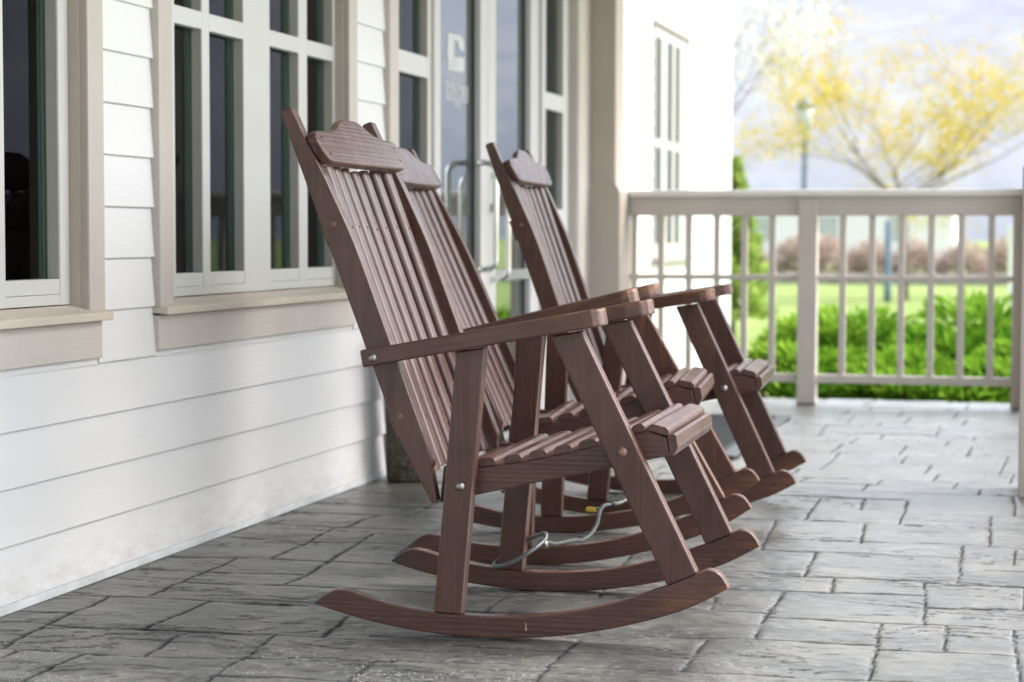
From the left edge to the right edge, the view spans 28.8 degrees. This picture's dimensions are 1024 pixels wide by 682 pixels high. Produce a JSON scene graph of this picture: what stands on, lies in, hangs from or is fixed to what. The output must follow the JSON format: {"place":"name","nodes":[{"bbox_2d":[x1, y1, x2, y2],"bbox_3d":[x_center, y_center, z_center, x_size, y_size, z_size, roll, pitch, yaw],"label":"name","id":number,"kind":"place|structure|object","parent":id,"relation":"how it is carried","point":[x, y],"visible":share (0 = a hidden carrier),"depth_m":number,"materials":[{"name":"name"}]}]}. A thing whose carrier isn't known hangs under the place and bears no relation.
{"place":"outdoors","nodes":[
{"label":"outdoors","id":0,"kind":"place"},
{"bbox_2d":[153,0,731,368],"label":"house wing","id":1,"kind":"structure","parent":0,"point":[677,94],"depth_m":16.29,"materials":[{"name":"white wood"}]},
{"bbox_2d":[650,18,695,262],"bbox_3d":[1.298,-1.564,15.956,0.083,1.860,1.660,1,3,15],"label":"window","id":2,"kind":"structure","parent":1,"relation":"in","point":[671,48],"depth_m":15.94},
{"bbox_2d":[747,337,877,398],"bbox_3d":[1.811,0.295,11.479,1.242,0.645,1.267,1,3,15],"label":"juniper bush","id":3,"kind":"object","parent":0,"point":[785,357],"visible":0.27,"depth_m":11.27,"materials":[{"name":"green plant"}]},
{"bbox_2d":[750,216,957,263],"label":"building","id":4,"kind":"structure","parent":0,"point":[857,228],"depth_m":87.89,"materials":[{"name":"white"}]},
{"bbox_2d":[754,216,768,240],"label":"window","id":5,"kind":"structure","parent":4,"relation":"in","point":[763,224],"depth_m":88.94,"materials":[{"name":"glass"}]},
{"bbox_2d":[819,216,837,239],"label":"window","id":6,"kind":"structure","parent":4,"relation":"in","point":[828,224],"depth_m":88.21,"materials":[{"name":"glass"}]},
{"bbox_2d":[888,216,908,240],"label":"window","id":7,"kind":"structure","parent":4,"relation":"in","point":[894,220],"depth_m":87.46,"materials":[{"name":"glass"}]},
{"bbox_2d":[749,300,965,363],"bbox_3d":[2.117,0.153,12.569,1.605,0.813,1.570,1,3,15],"label":"juniper bush","id":8,"kind":"object","parent":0,"point":[828,330],"visible":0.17,"depth_m":12.36,"materials":[{"name":"green plant"}]},
{"bbox_2d":[735,241,1008,401],"bbox_3d":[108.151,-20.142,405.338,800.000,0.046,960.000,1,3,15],"label":"lawn","id":9,"kind":"structure","parent":0,"point":[786,299],"depth_m":40.28,"materials":[{"name":"green plant"}]},
{"bbox_2d":[730,154,782,338],"bbox_3d":[2.696,-1.126,23.861,1.137,2.229,1.084,2,4,33],"label":"conifer","id":10,"kind":"object","parent":9,"relation":"on","point":[757,294],"visible":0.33,"depth_m":23.75,"materials":[{"name":"green plant"}]},
{"bbox_2d":[753,245,768,272],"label":"bare shrub","id":11,"kind":"object","parent":9,"relation":"on","point":[766,258],"visible":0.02,"depth_m":55.93,"materials":[{"name":"brown plant"}]},
{"bbox_2d":[731,0,851,130],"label":"blossom tree","id":12,"kind":"object","parent":9,"relation":"on","point":[758,19],"visible":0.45,"depth_m":30.96,"materials":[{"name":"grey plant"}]},
{"bbox_2d":[776,232,826,273],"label":"bare shrub","id":13,"kind":"object","parent":9,"relation":"on","point":[788,256],"visible":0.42,"depth_m":55.85,"materials":[{"name":"brown plant"}]},
{"bbox_2d":[796,96,814,188],"bbox_3d":[5.480,-2.657,37.364,0.351,3.860,0.351,2,4,37],"label":"lamp post","id":14,"kind":"object","parent":9,"relation":"on","point":[807,126],"visible":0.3,"depth_m":37.22,"materials":[{"name":"blue paint"}]},
{"bbox_2d":[793,232,854,273],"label":"bare shrub","id":15,"kind":"object","parent":9,"relation":"on","point":[831,255],"visible":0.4,"depth_m":55.05,"materials":[{"name":"brown plant"}]},
{"bbox_2d":[847,236,895,273],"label":"bare shrub","id":16,"kind":"object","parent":9,"relation":"on","point":[859,258],"visible":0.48,"depth_m":55.26,"materials":[{"name":"brown plant"}]},
{"bbox_2d":[731,0,1023,299],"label":"yellow tree","id":17,"kind":"object","parent":9,"relation":"on","point":[941,172],"visible":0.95,"depth_m":37.78,"materials":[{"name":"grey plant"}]},
{"bbox_2d":[883,219,891,301],"bbox_3d":[7.101,-1.515,37.613,0.145,1.560,0.145,1,3,15],"label":"blue post","id":18,"kind":"object","parent":9,"relation":"on","point":[887,257],"visible":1,"depth_m":37.56,"materials":[{"name":"paint"}]},
{"bbox_2d":[891,237,950,274],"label":"bare shrub","id":19,"kind":"object","parent":9,"relation":"on","point":[918,254],"visible":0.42,"depth_m":54.74,"materials":[{"name":"brown plant"}]},
{"bbox_2d":[935,236,995,274],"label":"bare shrub","id":20,"kind":"object","parent":9,"relation":"on","point":[949,263],"visible":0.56,"depth_m":53.82,"materials":[{"name":"brown plant"}]},
{"bbox_2d":[983,234,1008,274],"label":"bare shrub","id":21,"kind":"object","parent":9,"relation":"on","point":[1001,255],"visible":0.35,"depth_m":54.46,"materials":[{"name":"brown plant"}]},
{"bbox_2d":[1007,226,1012,306],"bbox_3d":[8.896,-1.323,35.383,0.200,1.420,0.200,1,3,15],"label":"white post","id":22,"kind":"object","parent":9,"relation":"on","point":[1010,228],"visible":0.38,"depth_m":35.31,"materials":[{"name":"paint"}]},
{"bbox_2d":[1004,22,1023,58],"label":"yellow tree","id":23,"kind":"object","parent":9,"relation":"on","point":[1014,37],"visible":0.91,"depth_m":40.37,"materials":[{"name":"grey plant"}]},
{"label":"porch slab","id":24,"kind":"structure","parent":9,"relation":"on","visible":0},
{"bbox_2d":[0,0,590,616],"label":"house","id":25,"kind":"structure","parent":24,"relation":"on","point":[148,164],"depth_m":5.58,"materials":[{"name":"white paint"}]},
{"bbox_2d":[0,0,113,370],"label":"window","id":26,"kind":"structure","parent":25,"relation":"in","point":[53,311],"depth_m":4.75,"materials":[{"name":"beige paint"}]},
{"bbox_2d":[149,0,357,349],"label":"window","id":27,"kind":"structure","parent":25,"relation":"in","point":[242,251],"depth_m":5.86,"materials":[{"name":"beige paint"}]},
{"bbox_2d":[437,0,498,289],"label":"door","id":28,"kind":"structure","parent":25,"relation":"in","point":[462,162],"depth_m":8.20,"materials":[{"name":"metal"}]},
{"bbox_2d":[487,0,538,354],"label":"door","id":29,"kind":"structure","parent":25,"relation":"in","point":[512,25],"depth_m":8.88,"materials":[{"name":"metal"}]},
{"bbox_2d":[0,398,1023,681],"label":"porch floor","id":30,"kind":"structure","parent":24,"relation":"on","point":[888,528],"depth_m":4.75,"materials":[{"name":"stone"}]},
{"bbox_2d":[386,405,420,481],"bbox_3d":[-0.353,0.227,6.936,0.176,0.512,0.176,1,3,15],"label":"ash urn","id":31,"kind":"object","parent":30,"relation":"on","point":[399,467],"visible":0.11,"depth_m":6.87,"materials":[{"name":"concrete"}]},
{"bbox_2d":[281,107,760,637],"bbox_3d":[0.045,0.052,4.484,0.967,1.128,0.693,1,3,13],"label":"rocking chair","id":32,"kind":"object","parent":30,"relation":"on","point":[423,355],"visible":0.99,"depth_m":4.26,"materials":[{"name":"brown wood"}]},
{"bbox_2d":[491,491,627,568],"bbox_3d":[0.184,0.483,5.473,0.189,0.132,1.515,1,3,11],"label":"cable lock","id":33,"kind":"object","parent":32,"relation":"attached to","point":[544,542],"visible":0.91,"depth_m":4.83,"materials":[{"name":"grey metal"}]},
{"bbox_2d":[586,507,598,511],"bbox_3d":[0.234,0.485,5.725,0.045,0.016,0.014,1,3,15],"label":"padlock","id":34,"kind":"object","parent":33,"relation":"hanging from","point":[590,509],"visible":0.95,"depth_m":5.72,"materials":[{"name":"yellow metal"}]},
{"bbox_2d":[368,147,759,564],"bbox_3d":[0.154,-0.001,5.421,0.967,1.128,0.693,-3,3,9],"label":"rocking chair","id":35,"kind":"object","parent":30,"relation":"on","point":[475,310],"visible":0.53,"depth_m":5.55,"materials":[{"name":"brown wood"}]},
{"bbox_2d":[589,0,630,383],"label":"porch column","id":36,"kind":"structure","parent":30,"relation":"on","point":[609,233],"depth_m":10.13,"materials":[{"name":"beige paint"}]},
{"bbox_2d":[486,142,805,514],"bbox_3d":[0.441,-0.043,6.299,0.967,1.128,0.693,2,3,11],"label":"rocking chair","id":37,"kind":"object","parent":30,"relation":"on","point":[541,236],"visible":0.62,"depth_m":6.06,"materials":[{"name":"brown wood"}]},
{"bbox_2d":[505,413,790,456],"bbox_3d":[0.595,0.387,8.619,1.010,0.012,1.780,1,3,15],"label":"doormat","id":38,"kind":"object","parent":30,"relation":"on","point":[721,429],"visible":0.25,"depth_m":8.57,"materials":[{"name":"grey"}]},
{"bbox_2d":[628,189,1022,408],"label":"porch railing","id":39,"kind":"object","parent":30,"relation":"on","point":[808,207],"visible":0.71,"depth_m":10.05,"materials":[{"name":"white paint"}]},
{"bbox_2d":[1018,167,1023,497],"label":"porch column","id":40,"kind":"structure","parent":30,"relation":"on","point":[1021,454],"depth_m":6.48,"materials":[{"name":"beige paint"}]},
{"bbox_2d":[731,0,1023,240],"bbox_3d":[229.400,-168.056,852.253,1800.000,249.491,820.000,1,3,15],"label":"sky","id":41,"kind":"structure","parent":0,"point":[960,19],"depth_m":530.18,"materials":[{"name":"white"}]},
{"bbox_2d":[750,273,1007,285],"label":"stone wall","id":42,"kind":"structure","parent":0,"point":[882,282],"depth_m":50.81,"materials":[{"name":"grey stone"}]},
{"bbox_2d":[817,342,1010,402],"bbox_3d":[2.296,0.316,11.126,1.248,0.642,1.221,1,3,15],"label":"juniper bush","id":43,"kind":"object","parent":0,"point":[885,361],"visible":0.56,"depth_m":10.86,"materials":[{"name":"green plant"}]},
{"bbox_2d":[845,287,1011,359],"bbox_3d":[2.906,0.111,12.319,1.788,0.926,1.773,1,3,15],"label":"juniper bush","id":44,"kind":"object","parent":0,"point":[945,338],"visible":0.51,"depth_m":12.13,"materials":[{"name":"green plant"}]},
{"bbox_2d":[944,335,1010,402],"bbox_3d":[2.981,0.287,11.134,1.322,0.701,1.199,-1,3,-26],"label":"juniper bush","id":45,"kind":"object","parent":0,"point":[1002,365],"visible":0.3,"depth_m":10.96,"materials":[{"name":"green plant"}]}
]}

